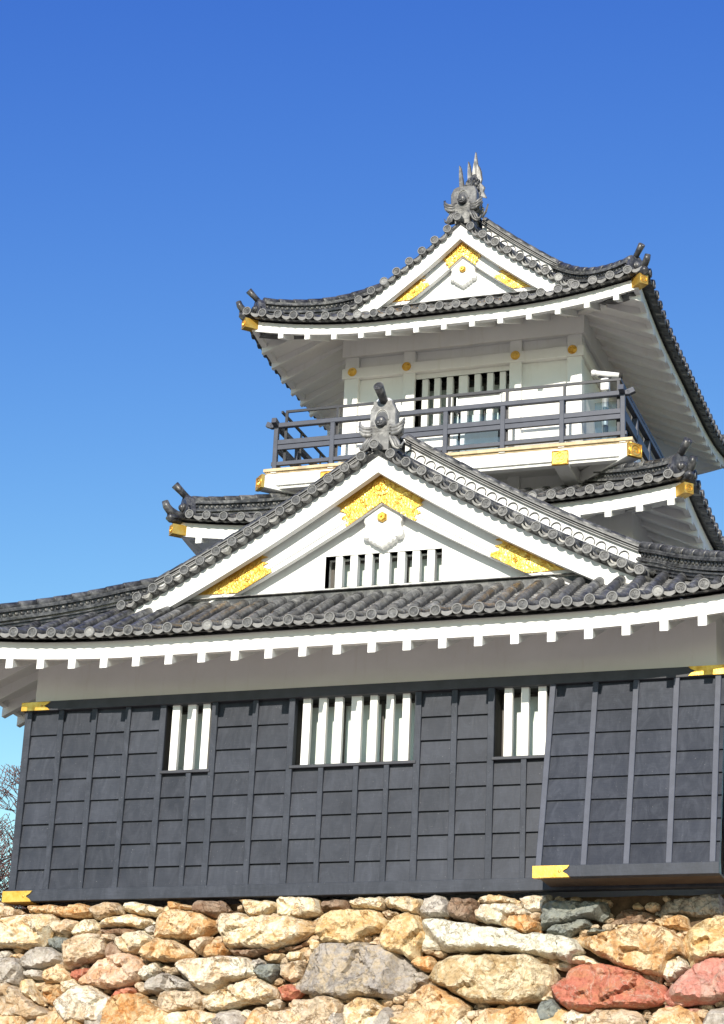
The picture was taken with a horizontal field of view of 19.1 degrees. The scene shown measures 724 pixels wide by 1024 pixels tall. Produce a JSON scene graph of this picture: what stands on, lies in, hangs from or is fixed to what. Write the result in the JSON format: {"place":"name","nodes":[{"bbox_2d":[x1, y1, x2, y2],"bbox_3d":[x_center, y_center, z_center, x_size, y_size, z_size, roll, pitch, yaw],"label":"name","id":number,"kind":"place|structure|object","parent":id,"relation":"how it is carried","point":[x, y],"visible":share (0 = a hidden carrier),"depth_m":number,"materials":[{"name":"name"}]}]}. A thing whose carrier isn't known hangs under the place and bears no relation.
{"place":"outdoors","nodes":[
{"label":"outdoors","id":0,"kind":"place"},
{"bbox_2d":[0,0,723,908],"label":"sky","id":1,"kind":"structure","parent":0,"point":[163,163],"materials":[{"name":"blue"}]},
{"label":"castle mound","id":2,"kind":"structure","parent":0,"visible":0},
{"bbox_2d":[0,764,27,908],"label":"cherry tree","id":3,"kind":"object","parent":2,"relation":"on","point":[4,883],"visible":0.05,"depth_m":56.38,"materials":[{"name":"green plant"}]},
{"bbox_2d":[0,152,723,908],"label":"castle keep","id":4,"kind":"structure","parent":2,"relation":"on","point":[406,644],"depth_m":40.00,"materials":[{"name":"white paint"}]},
{"bbox_2d":[160,704,211,774],"bbox_3d":[-3.149,4.291,40.168,1.000,1.326,0.625,-5,-22,18],"label":"window","id":5,"kind":"structure","parent":4,"relation":"in","point":[188,729],"depth_m":40.06,"materials":[{"name":"white wood"}]},
{"bbox_2d":[289,693,415,769],"bbox_3d":[-0.062,4.042,39.135,2.410,1.326,0.625,-5,-22,18],"label":"window","id":6,"kind":"structure","parent":4,"relation":"in","point":[374,730],"depth_m":39.11,"materials":[{"name":"white wood"}]},
{"bbox_2d":[324,548,441,588],"bbox_3d":[0.475,1.163,41.513,2.360,0.652,0.455,-5,-22,18],"label":"gable window","id":7,"kind":"structure","parent":4,"relation":"in","point":[385,569],"depth_m":41.44,"materials":[{"name":"white paint"}]},
{"bbox_2d":[414,370,508,426],"bbox_3d":[2.319,-2.391,47.784,2.180,1.152,0.635,-5,-22,18],"label":"upper window","id":8,"kind":"structure","parent":4,"relation":"in","point":[465,384],"depth_m":47.76,"materials":[{"name":"white wood"}]},
{"bbox_2d":[456,392,502,451],"bbox_3d":[2.507,-1.880,46.057,1.000,1.445,0.160,-5,-22,18],"label":"information board","id":9,"kind":"object","parent":4,"relation":"on","point":[478,399],"visible":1,"depth_m":46.20,"materials":[{"name":"white metal"}]},
{"bbox_2d":[491,686,549,760],"bbox_3d":[2.935,3.800,38.131,1.130,1.326,0.625,-5,-22,18],"label":"window","id":10,"kind":"structure","parent":4,"relation":"in","point":[521,715],"depth_m":38.10,"materials":[{"name":"white wood"}]},
{"bbox_2d":[591,370,622,438],"bbox_3d":[5.190,-2.177,45.479,0.664,1.818,0.295,-5,-22,18],"label":"telescope","id":11,"kind":"object","parent":4,"relation":"on","point":[605,387],"visible":0.63,"depth_m":45.63,"materials":[{"name":"white metal"}]},
{"bbox_3d":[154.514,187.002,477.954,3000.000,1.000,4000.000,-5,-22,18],"label":"ground","id":12,"kind":"structure","parent":0,"visible":0},
{"bbox_2d":[0,894,723,1023],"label":"stone wall","id":13,"kind":"structure","parent":12,"relation":"on","point":[486,959],"depth_m":36.90,"materials":[{"name":"stone"}]}
]}

